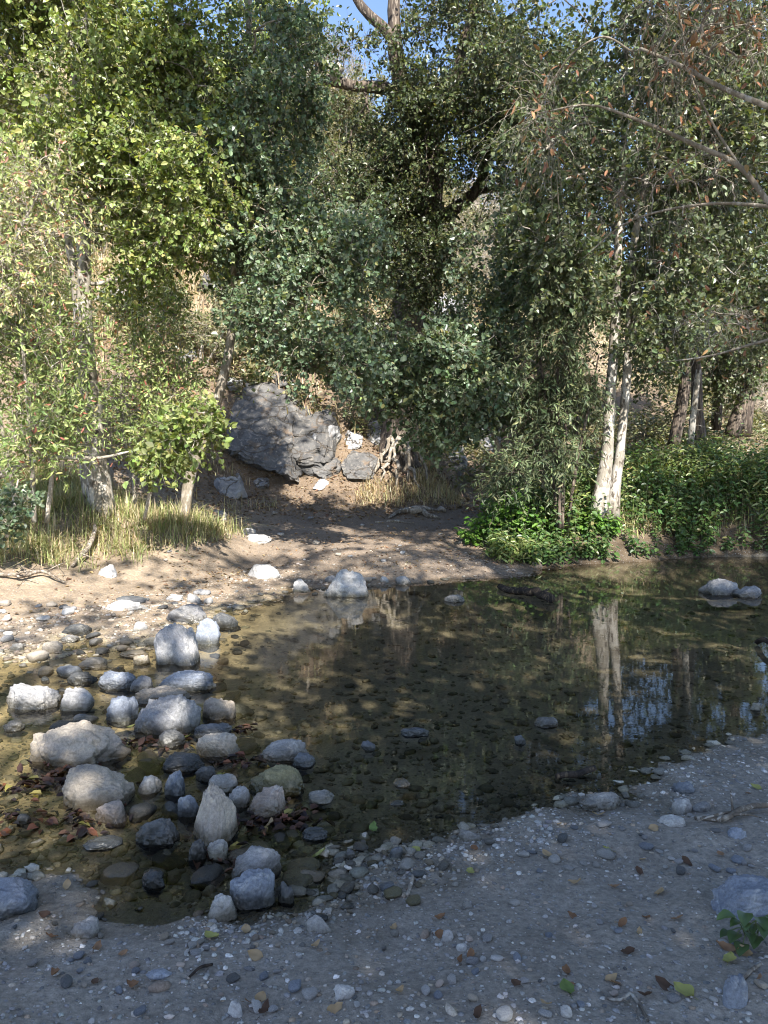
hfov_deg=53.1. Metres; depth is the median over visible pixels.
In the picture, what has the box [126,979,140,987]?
fallen leaf
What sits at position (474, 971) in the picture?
pebble
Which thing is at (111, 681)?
river stone
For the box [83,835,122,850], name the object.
river stone
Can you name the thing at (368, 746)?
river stone
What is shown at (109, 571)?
river stone
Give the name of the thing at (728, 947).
fallen leaf
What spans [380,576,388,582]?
river stone
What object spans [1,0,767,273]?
sky
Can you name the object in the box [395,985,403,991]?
fallen leaf
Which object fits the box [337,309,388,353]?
chaparral shrub
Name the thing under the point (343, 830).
cobble
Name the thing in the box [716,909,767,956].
broadleaf weed
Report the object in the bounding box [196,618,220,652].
boulder
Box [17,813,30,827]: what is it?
river stone
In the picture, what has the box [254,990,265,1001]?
fallen leaf
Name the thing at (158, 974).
river stone
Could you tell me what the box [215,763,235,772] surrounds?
cobble
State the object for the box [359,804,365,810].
cobble
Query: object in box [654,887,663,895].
fallen leaf
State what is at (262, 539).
river stone
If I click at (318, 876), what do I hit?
cobble
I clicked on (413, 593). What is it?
cobble
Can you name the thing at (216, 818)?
boulder
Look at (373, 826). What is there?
fallen leaf
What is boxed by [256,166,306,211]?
chaparral shrub
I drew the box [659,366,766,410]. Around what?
chaparral shrub
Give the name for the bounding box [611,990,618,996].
pebble
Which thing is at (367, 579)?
cobble
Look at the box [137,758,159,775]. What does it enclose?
cobble
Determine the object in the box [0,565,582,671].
beach gravel
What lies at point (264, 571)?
river stone
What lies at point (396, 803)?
river stone
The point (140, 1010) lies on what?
pebble
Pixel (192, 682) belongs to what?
river stone
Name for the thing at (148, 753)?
cobble
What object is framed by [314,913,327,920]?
river stone
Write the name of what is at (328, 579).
cobble
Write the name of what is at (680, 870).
pebble
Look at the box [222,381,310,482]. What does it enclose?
rock outcrop
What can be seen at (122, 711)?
river stone
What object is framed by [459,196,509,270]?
chaparral shrub
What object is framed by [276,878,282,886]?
cobble
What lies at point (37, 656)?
cobble
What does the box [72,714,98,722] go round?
cobble
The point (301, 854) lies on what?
cobble
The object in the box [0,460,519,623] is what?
leaf litter
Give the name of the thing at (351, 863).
cobble
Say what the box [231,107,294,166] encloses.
chaparral shrub
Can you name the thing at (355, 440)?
rock outcrop
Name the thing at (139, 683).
river stone
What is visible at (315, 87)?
chaparral shrub
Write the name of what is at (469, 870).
fallen leaf
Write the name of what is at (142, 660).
river stone
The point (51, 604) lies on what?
cobble
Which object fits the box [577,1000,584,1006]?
pebble
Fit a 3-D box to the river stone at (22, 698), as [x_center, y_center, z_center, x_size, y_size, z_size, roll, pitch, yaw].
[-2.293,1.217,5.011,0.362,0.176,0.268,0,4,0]
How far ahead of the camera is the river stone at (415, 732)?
4.43 m
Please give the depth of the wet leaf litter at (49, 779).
3.47 m
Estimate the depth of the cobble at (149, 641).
6.61 m
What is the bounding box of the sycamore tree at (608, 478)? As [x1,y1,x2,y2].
[457,0,767,519]
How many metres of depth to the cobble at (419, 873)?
2.91 m
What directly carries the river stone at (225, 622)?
on the ground at (666, 578)
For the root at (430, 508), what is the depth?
15.04 m
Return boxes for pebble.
[17,1010,23,1016]
[27,958,37,966]
[60,974,72,988]
[73,950,84,959]
[81,981,86,987]
[83,958,91,963]
[95,912,104,919]
[98,932,103,938]
[115,985,122,993]
[129,961,139,968]
[131,967,139,973]
[133,1004,145,1016]
[137,906,143,911]
[160,931,168,940]
[163,939,174,944]
[176,962,184,966]
[188,941,196,947]
[190,949,201,955]
[193,910,203,916]
[196,938,205,944]
[202,946,209,950]
[226,972,239,982]
[251,934,259,940]
[251,999,261,1013]
[259,971,268,980]
[268,1005,277,1011]
[273,969,280,973]
[288,979,300,992]
[302,987,317,1000]
[338,892,346,898]
[354,1001,359,1007]
[391,929,397,936]
[421,984,429,995]
[434,990,442,999]
[435,979,443,987]
[447,973,455,983]
[463,901,471,908]
[466,935,473,941]
[466,956,479,964]
[467,993,478,1001]
[471,967,478,974]
[480,955,485,961]
[482,933,491,941]
[483,838,494,845]
[490,955,503,960]
[496,1005,512,1021]
[509,899,519,905]
[513,952,521,960]
[518,851,528,856]
[520,977,528,982]
[527,850,536,853]
[538,1008,551,1017]
[545,932,552,937]
[548,854,560,863]
[557,833,567,842]
[564,864,573,870]
[570,824,577,829]
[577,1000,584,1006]
[580,860,586,865]
[592,861,600,867]
[596,919,602,924]
[597,820,611,826]
[597,848,614,859]
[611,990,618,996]
[614,927,622,932]
[639,842,653,849]
[667,993,680,1002]
[674,858,682,864]
[676,865,684,874]
[708,863,720,871]
[709,995,717,1001]
[710,828,720,832]
[726,867,735,873]
[731,855,743,863]
[743,844,751,850]
[754,979,767,988]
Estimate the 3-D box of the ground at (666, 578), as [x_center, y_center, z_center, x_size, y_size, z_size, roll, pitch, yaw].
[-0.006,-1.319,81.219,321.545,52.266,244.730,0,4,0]
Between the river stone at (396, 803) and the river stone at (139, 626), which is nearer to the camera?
the river stone at (396, 803)
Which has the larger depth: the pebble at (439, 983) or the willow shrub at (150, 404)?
the willow shrub at (150, 404)
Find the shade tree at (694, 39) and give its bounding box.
[465,0,767,417]
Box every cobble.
[0,599,11,606]
[0,635,13,642]
[1,616,11,621]
[3,631,12,634]
[26,650,48,662]
[36,615,50,620]
[38,666,53,677]
[41,676,48,684]
[46,602,57,606]
[49,720,73,729]
[56,665,82,678]
[57,688,65,694]
[61,608,74,615]
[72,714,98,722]
[76,650,85,654]
[85,632,100,638]
[89,638,102,645]
[95,647,108,654]
[99,861,139,886]
[111,667,125,671]
[117,645,129,650]
[119,637,133,644]
[124,776,133,782]
[124,806,131,813]
[125,867,148,885]
[126,767,146,780]
[127,802,156,822]
[128,873,138,882]
[137,642,147,646]
[137,749,158,760]
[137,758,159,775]
[142,867,167,884]
[143,637,154,645]
[152,849,186,871]
[153,760,162,767]
[157,605,167,608]
[161,801,177,819]
[179,852,188,857]
[189,863,224,890]
[204,597,212,603]
[209,682,226,693]
[210,653,219,658]
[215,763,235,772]
[215,770,225,773]
[216,658,228,664]
[223,691,240,702]
[227,847,248,867]
[232,604,244,609]
[232,650,242,654]
[234,713,242,722]
[235,704,254,717]
[236,719,246,728]
[236,738,255,746]
[239,743,257,754]
[240,640,249,646]
[242,840,271,848]
[271,832,290,852]
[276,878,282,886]
[282,829,301,847]
[282,866,312,886]
[287,857,319,870]
[289,885,305,897]
[291,850,300,858]
[295,851,307,857]
[300,869,325,883]
[306,888,316,896]
[312,540,319,544]
[322,826,334,835]
[324,811,340,820]
[325,575,334,582]
[327,892,337,898]
[334,857,344,864]
[338,881,354,894]
[339,873,349,877]
[340,827,347,833]
[345,860,355,866]
[353,841,368,851]
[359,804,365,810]
[364,577,371,582]
[367,860,377,866]
[367,884,378,894]
[379,881,393,891]
[383,886,401,899]
[397,869,405,874]
[399,857,414,870]
[405,894,420,905]
[408,591,418,594]
[412,870,426,877]
[414,882,421,887]
[419,591,428,596]
[424,859,433,865]
[435,814,443,818]
[437,859,449,870]
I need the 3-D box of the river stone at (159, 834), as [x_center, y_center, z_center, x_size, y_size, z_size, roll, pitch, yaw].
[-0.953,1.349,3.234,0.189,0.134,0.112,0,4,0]
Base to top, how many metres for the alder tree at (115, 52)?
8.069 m
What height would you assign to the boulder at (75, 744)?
0.272 m
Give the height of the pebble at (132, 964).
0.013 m
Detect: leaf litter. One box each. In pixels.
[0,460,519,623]
[0,723,334,875]
[4,334,582,566]
[12,222,665,506]
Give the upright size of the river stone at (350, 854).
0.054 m
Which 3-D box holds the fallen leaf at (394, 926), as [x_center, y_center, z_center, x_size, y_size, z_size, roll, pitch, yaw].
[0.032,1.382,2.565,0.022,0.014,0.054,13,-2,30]
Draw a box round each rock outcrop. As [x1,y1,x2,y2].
[180,348,198,362]
[197,269,225,291]
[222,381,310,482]
[226,377,243,390]
[253,478,269,488]
[271,371,295,387]
[292,409,337,475]
[312,425,341,444]
[312,457,341,478]
[313,479,328,490]
[341,450,377,479]
[344,430,362,449]
[367,420,381,444]
[425,293,466,326]
[445,445,467,476]
[471,428,490,454]
[485,423,500,450]
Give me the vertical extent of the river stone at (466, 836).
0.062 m
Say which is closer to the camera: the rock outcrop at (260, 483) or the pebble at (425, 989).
the pebble at (425, 989)
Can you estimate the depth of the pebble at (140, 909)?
2.73 m
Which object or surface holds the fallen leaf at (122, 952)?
on the ground at (666, 578)
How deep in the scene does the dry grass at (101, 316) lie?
17.93 m
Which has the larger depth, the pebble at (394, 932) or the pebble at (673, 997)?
the pebble at (394, 932)
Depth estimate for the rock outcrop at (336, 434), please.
16.43 m
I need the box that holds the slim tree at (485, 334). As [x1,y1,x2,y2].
[435,117,575,495]
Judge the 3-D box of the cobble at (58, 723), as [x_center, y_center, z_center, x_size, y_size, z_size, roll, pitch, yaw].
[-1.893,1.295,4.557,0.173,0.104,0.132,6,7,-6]
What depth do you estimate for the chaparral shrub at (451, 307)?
24.22 m
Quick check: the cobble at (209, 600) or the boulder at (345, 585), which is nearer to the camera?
the cobble at (209, 600)
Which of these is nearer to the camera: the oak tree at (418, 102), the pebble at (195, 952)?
the pebble at (195, 952)
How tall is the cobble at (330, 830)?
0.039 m
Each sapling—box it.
[122,389,237,519]
[338,307,537,509]
[662,369,720,461]
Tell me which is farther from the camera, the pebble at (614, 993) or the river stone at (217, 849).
the river stone at (217, 849)
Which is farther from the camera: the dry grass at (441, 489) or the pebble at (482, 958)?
the dry grass at (441, 489)
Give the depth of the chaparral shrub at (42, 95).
28.72 m
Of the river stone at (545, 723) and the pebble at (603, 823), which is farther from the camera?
the river stone at (545, 723)
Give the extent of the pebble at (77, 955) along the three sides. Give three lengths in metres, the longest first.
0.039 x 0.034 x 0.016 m
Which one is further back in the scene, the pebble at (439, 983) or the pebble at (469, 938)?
the pebble at (469, 938)
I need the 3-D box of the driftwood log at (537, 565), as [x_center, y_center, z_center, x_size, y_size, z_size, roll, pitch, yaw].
[2.146,0.670,11.374,0.172,0.321,0.667,-2,4,-21]
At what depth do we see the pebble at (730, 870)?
2.83 m
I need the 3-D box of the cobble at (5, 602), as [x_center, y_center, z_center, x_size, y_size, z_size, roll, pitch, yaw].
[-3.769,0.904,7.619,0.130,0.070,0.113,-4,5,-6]
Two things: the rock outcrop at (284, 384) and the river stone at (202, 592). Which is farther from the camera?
the rock outcrop at (284, 384)
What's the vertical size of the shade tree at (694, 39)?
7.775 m
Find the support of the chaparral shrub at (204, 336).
on the ground at (666, 578)
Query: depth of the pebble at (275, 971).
2.29 m
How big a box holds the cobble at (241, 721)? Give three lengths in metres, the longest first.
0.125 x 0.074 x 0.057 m
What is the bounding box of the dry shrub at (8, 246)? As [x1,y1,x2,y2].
[0,126,143,345]
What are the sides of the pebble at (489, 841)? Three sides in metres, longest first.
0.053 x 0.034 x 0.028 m
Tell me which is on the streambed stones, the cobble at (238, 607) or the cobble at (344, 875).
the cobble at (344, 875)
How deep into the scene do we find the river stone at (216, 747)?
4.14 m
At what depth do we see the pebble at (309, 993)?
2.15 m
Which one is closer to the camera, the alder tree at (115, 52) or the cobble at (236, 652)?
the cobble at (236, 652)
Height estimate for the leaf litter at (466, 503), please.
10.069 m
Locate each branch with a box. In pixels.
[0,443,128,478]
[694,791,767,821]
[754,637,767,644]
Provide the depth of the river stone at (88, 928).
2.53 m
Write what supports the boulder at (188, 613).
on the ground at (666, 578)
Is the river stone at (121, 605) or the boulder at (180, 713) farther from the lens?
the river stone at (121, 605)
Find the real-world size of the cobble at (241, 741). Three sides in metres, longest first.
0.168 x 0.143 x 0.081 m
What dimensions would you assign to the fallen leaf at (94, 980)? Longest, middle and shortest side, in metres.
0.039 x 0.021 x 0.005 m
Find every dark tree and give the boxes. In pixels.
[505,248,737,445]
[573,148,767,445]
[643,198,767,437]
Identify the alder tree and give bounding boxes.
[0,0,301,518]
[144,0,412,518]
[554,0,767,365]
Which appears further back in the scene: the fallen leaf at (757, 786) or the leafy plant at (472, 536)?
the leafy plant at (472, 536)
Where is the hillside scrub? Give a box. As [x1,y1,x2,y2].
[0,32,767,491]
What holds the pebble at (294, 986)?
on the ground at (666, 578)
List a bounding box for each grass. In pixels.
[0,145,670,449]
[0,452,271,577]
[71,409,474,513]
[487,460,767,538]
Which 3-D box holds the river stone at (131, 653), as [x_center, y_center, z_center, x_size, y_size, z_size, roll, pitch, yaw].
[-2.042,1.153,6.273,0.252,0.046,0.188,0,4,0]
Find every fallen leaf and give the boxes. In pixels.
[0,830,8,835]
[39,910,53,917]
[51,967,59,976]
[62,877,70,889]
[91,977,98,983]
[92,940,101,953]
[118,949,127,955]
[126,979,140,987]
[204,930,218,937]
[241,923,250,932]
[247,949,262,960]
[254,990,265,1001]
[257,999,269,1018]
[310,938,319,948]
[312,848,325,856]
[327,1002,342,1013]
[369,821,377,833]
[390,923,396,928]
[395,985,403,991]
[411,846,421,850]
[432,913,444,918]
[432,929,442,937]
[457,954,462,961]
[466,867,473,872]
[467,947,474,956]
[470,844,477,849]
[473,1003,481,1017]
[511,979,521,985]
[542,849,551,856]
[560,978,574,997]
[562,964,570,976]
[567,911,576,918]
[568,878,580,883]
[605,973,616,981]
[618,917,626,926]
[621,946,634,953]
[635,864,642,874]
[636,926,641,933]
[637,991,651,995]
[648,824,659,830]
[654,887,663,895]
[655,975,673,990]
[673,981,697,999]
[679,854,692,865]
[716,940,738,951]
[722,951,736,965]
[734,944,752,956]
[750,783,763,790]
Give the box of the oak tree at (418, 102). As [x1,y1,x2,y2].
[252,0,597,487]
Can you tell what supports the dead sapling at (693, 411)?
on the ground at (666, 578)
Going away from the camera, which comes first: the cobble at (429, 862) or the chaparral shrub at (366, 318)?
the cobble at (429, 862)
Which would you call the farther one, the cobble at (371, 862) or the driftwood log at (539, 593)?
the driftwood log at (539, 593)
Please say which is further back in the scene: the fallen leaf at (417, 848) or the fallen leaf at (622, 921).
the fallen leaf at (417, 848)
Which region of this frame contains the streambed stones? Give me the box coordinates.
[0,597,767,908]
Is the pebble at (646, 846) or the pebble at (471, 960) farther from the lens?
the pebble at (646, 846)
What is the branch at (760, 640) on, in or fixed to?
on the water
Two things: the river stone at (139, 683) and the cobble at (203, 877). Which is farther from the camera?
the river stone at (139, 683)
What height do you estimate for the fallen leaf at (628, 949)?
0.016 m
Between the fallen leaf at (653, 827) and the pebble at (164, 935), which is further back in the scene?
the fallen leaf at (653, 827)
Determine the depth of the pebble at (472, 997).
2.07 m
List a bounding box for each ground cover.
[473,423,767,566]
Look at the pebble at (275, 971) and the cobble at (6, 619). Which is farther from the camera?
the cobble at (6, 619)
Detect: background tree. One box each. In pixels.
[195,0,340,341]
[439,0,723,434]
[629,0,767,436]
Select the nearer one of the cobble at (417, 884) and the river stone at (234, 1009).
the river stone at (234, 1009)
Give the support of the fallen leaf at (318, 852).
on the water
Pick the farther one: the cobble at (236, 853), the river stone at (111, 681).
the river stone at (111, 681)
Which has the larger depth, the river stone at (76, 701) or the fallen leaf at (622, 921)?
the river stone at (76, 701)
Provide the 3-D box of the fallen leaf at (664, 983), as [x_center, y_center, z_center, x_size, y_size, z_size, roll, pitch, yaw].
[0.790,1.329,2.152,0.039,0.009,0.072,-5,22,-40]
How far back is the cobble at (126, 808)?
3.48 m
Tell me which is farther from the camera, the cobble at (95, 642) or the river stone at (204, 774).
the cobble at (95, 642)
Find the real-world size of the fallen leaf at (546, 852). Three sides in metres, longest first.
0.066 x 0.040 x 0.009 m
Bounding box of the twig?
[606,992,648,1021]
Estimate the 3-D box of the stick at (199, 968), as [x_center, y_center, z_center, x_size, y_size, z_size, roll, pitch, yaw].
[-0.550,1.371,2.301,0.012,0.026,0.096,3,5,32]
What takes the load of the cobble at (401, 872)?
on the ground at (666, 578)
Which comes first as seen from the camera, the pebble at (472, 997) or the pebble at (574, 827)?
the pebble at (472, 997)
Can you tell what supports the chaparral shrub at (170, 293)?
on the ground at (666, 578)
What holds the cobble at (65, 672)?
in the water
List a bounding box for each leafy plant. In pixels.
[454,483,563,546]
[572,506,624,536]
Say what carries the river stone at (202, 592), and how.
on the ground at (666, 578)
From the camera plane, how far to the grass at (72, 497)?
10.32 m
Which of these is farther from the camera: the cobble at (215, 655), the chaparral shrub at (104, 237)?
the chaparral shrub at (104, 237)
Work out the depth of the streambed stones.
4.07 m
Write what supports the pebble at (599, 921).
on the ground at (666, 578)
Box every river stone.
[3,720,24,732]
[6,683,60,715]
[9,643,24,649]
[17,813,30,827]
[41,641,62,653]
[60,687,94,715]
[61,634,79,642]
[62,623,91,635]
[67,671,97,685]
[70,915,99,938]
[78,657,107,670]
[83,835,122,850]
[95,799,127,827]
[98,564,116,577]
[98,670,135,692]
[104,696,138,727]
[105,600,148,610]
[116,596,149,603]
[119,649,148,657]
[130,675,154,692]
[132,621,147,631]
[133,655,150,666]
[134,685,191,707]
[135,818,179,850]
[136,775,161,799]
[142,869,164,891]
[146,968,171,979]
[157,729,186,749]
[159,670,216,694]
[161,751,204,774]
[164,770,184,802]
[166,595,183,600]
[177,795,198,825]
[186,839,207,866]
[187,593,200,604]
[193,589,210,594]
[193,722,231,738]
[195,766,215,784]
[196,732,239,762]
[202,697,235,724]
[207,839,227,863]
[207,893,237,921]
[208,773,237,793]
[213,612,240,630]
[219,511,227,519]
[227,1000,242,1017]
[228,786,249,812]
[236,473,243,484]
[242,528,255,533]
[246,534,271,543]
[246,785,285,823]
[248,564,281,579]
[260,738,308,765]
[278,881,293,907]
[292,752,315,769]
[293,579,310,592]
[302,826,327,841]
[305,914,332,933]
[308,789,333,805]
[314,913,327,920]
[334,984,354,1000]
[340,902,353,909]
[346,848,354,859]
[346,893,358,901]
[361,740,374,752]
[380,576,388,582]
[389,800,403,805]
[390,846,403,858]
[393,778,410,788]
[395,576,411,584]
[401,727,428,737]
[442,929,453,941]
[444,594,464,603]
[456,943,466,951]
[458,829,480,841]
[514,735,525,746]
[534,717,557,729]
[560,1004,571,1017]
[579,792,619,811]
[657,814,685,826]
[671,781,694,793]
[671,798,692,814]
[692,801,710,811]
[722,973,747,1008]
[728,827,746,839]
[733,585,761,600]
[750,703,760,712]
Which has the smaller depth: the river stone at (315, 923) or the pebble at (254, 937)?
the pebble at (254, 937)
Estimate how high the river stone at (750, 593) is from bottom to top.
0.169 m
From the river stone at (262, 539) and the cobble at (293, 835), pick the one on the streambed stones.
the cobble at (293, 835)
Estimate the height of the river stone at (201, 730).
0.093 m
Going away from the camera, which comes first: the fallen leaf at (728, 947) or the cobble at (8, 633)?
the fallen leaf at (728, 947)
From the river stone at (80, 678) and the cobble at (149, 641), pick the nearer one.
the river stone at (80, 678)
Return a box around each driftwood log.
[497,584,554,602]
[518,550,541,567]
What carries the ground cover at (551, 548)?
on the ground at (666, 578)
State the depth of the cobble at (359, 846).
3.15 m
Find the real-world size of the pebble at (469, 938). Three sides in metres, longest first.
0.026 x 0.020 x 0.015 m
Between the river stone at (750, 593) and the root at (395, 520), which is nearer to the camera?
the river stone at (750, 593)
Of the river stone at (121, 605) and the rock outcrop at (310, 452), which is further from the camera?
the rock outcrop at (310, 452)
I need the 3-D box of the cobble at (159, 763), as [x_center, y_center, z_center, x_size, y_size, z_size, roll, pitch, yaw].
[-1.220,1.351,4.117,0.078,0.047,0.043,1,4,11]
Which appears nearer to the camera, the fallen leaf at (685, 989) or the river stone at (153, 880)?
the fallen leaf at (685, 989)
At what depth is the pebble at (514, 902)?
2.67 m
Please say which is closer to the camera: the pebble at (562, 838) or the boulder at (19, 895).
the boulder at (19, 895)
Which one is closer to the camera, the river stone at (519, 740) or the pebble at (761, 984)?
the pebble at (761, 984)
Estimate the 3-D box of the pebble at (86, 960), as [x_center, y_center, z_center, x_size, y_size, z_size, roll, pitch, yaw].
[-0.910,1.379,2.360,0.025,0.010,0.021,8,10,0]
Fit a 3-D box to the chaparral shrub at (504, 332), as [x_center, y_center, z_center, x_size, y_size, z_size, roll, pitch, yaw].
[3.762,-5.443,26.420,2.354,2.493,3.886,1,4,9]
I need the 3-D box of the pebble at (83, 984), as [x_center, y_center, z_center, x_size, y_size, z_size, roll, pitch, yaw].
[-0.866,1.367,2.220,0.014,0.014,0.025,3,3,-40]
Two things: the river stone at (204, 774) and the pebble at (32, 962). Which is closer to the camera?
the pebble at (32, 962)
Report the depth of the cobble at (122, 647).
6.39 m
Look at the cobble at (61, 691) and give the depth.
5.28 m
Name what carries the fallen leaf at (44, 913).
on the ground at (666, 578)
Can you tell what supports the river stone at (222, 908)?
on the gravel rim
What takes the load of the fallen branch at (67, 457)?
on the willow shrub at (54, 439)
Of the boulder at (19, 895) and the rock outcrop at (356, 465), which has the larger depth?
the rock outcrop at (356, 465)
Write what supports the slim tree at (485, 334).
on the ground at (666, 578)
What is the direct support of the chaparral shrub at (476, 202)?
on the ground at (666, 578)
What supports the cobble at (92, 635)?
on the ground at (666, 578)
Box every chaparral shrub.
[0,69,62,133]
[0,130,88,220]
[0,309,55,363]
[14,267,102,309]
[36,187,160,255]
[42,87,112,138]
[91,272,200,332]
[123,155,195,212]
[150,295,250,367]
[198,239,263,308]
[202,299,309,351]
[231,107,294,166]
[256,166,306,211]
[282,47,338,130]
[282,115,334,166]
[286,27,379,123]
[290,153,352,226]
[295,27,369,78]
[305,213,361,281]
[312,64,391,140]
[323,118,398,191]
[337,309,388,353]
[352,109,417,163]
[390,285,479,346]
[391,123,468,195]
[442,188,496,246]
[445,213,492,280]
[447,156,523,227]
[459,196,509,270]
[463,170,525,240]
[474,319,525,362]
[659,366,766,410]
[710,373,767,432]
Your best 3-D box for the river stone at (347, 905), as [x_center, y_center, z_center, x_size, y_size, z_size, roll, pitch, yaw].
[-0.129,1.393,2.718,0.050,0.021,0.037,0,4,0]
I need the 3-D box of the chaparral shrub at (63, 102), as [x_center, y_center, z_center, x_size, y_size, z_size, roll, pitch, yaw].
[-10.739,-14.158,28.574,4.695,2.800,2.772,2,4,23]
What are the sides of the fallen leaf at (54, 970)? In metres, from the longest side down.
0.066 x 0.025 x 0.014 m
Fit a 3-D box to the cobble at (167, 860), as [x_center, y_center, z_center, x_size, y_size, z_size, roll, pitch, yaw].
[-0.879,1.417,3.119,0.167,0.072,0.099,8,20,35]
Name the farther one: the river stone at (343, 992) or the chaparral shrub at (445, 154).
the chaparral shrub at (445, 154)
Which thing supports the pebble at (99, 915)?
on the ground at (666, 578)
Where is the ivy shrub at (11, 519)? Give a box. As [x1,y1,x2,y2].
[0,479,45,553]
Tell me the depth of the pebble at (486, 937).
2.41 m
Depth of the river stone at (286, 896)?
2.77 m
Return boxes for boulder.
[0,877,38,920]
[28,720,130,774]
[58,764,134,814]
[133,694,201,742]
[154,622,200,672]
[166,604,206,623]
[193,781,237,858]
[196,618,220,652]
[214,476,247,498]
[230,868,275,913]
[231,845,281,878]
[249,764,303,800]
[322,569,368,601]
[698,578,738,599]
[710,874,767,919]
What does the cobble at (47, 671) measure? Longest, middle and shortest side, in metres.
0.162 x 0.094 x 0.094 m
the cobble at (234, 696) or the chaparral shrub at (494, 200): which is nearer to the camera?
the cobble at (234, 696)
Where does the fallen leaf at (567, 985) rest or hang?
on the ground at (666, 578)
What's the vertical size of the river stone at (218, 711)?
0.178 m
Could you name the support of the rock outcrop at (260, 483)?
on the ground at (666, 578)
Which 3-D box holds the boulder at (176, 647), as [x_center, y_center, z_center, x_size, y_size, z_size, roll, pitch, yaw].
[-1.633,1.092,6.067,0.370,0.459,0.307,0,4,0]
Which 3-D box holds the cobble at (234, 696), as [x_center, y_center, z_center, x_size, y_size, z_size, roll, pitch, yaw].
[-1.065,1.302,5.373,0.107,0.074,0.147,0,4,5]
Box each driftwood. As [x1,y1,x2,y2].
[0,562,65,582]
[71,524,96,566]
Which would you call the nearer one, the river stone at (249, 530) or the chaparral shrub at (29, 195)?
the river stone at (249, 530)
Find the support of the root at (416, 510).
on the ground at (666, 578)
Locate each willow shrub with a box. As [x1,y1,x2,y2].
[0,196,131,522]
[91,263,228,512]
[460,237,627,528]
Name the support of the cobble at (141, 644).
on the beach gravel at (17, 655)
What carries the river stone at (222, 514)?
on the ground at (666, 578)
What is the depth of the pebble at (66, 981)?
2.21 m
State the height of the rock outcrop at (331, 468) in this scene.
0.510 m
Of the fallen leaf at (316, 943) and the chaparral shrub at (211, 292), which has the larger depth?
the chaparral shrub at (211, 292)
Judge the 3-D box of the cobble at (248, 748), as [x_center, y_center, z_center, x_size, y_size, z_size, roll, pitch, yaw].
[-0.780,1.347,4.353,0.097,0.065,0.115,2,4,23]
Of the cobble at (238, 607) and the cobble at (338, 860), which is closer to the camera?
the cobble at (338, 860)
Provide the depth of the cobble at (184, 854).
3.18 m
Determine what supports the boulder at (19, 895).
on the ground at (666, 578)
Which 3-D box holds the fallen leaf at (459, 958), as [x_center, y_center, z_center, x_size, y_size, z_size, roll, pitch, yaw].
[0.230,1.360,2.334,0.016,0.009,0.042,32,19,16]
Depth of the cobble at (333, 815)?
3.52 m
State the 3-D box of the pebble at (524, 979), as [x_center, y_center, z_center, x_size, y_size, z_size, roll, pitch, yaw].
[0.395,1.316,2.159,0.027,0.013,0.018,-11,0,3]
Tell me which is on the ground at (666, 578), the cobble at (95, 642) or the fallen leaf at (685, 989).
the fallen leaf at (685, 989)
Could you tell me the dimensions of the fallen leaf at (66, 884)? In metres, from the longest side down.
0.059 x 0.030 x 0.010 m
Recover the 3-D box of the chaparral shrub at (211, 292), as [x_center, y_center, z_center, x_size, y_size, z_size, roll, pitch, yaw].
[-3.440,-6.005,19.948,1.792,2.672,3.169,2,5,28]
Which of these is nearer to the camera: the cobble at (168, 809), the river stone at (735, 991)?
the river stone at (735, 991)
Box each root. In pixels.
[375,519,414,523]
[388,507,439,518]
[408,505,442,511]
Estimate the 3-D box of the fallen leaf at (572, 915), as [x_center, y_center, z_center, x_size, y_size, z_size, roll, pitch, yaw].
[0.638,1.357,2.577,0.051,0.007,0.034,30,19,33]
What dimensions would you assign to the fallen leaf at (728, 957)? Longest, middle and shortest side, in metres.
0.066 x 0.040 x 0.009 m
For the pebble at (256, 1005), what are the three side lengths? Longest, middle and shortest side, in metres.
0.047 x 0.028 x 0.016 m
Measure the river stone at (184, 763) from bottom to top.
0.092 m
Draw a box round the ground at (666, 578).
[0,52,767,1023]
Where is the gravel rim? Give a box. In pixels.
[183,679,767,984]
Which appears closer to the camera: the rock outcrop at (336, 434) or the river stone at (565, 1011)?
the river stone at (565, 1011)
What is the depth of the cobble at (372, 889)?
2.81 m
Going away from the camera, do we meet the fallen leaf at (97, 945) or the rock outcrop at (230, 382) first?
the fallen leaf at (97, 945)
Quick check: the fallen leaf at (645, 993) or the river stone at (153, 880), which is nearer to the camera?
the fallen leaf at (645, 993)
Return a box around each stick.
[188,963,212,976]
[406,874,414,895]
[555,765,596,778]
[744,962,761,978]
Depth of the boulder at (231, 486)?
14.88 m
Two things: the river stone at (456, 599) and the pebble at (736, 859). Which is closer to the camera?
the pebble at (736, 859)
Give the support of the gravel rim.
on the ground at (666, 578)
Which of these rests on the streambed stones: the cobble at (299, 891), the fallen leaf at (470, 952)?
the cobble at (299, 891)
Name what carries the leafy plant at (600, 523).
on the ground at (666, 578)
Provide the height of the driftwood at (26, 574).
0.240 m
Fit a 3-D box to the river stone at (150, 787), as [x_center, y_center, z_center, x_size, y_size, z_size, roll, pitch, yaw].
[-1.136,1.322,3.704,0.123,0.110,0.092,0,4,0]
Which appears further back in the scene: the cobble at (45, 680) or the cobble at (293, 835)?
the cobble at (45, 680)
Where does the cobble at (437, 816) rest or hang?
on the ground at (666, 578)
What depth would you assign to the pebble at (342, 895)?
2.79 m
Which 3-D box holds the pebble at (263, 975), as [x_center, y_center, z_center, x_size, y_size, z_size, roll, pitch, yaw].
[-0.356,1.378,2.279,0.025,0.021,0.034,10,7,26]
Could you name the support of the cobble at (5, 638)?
on the ground at (666, 578)
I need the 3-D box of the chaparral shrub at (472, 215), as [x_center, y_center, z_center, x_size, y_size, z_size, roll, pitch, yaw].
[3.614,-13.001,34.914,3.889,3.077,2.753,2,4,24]
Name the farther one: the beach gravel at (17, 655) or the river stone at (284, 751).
the beach gravel at (17, 655)

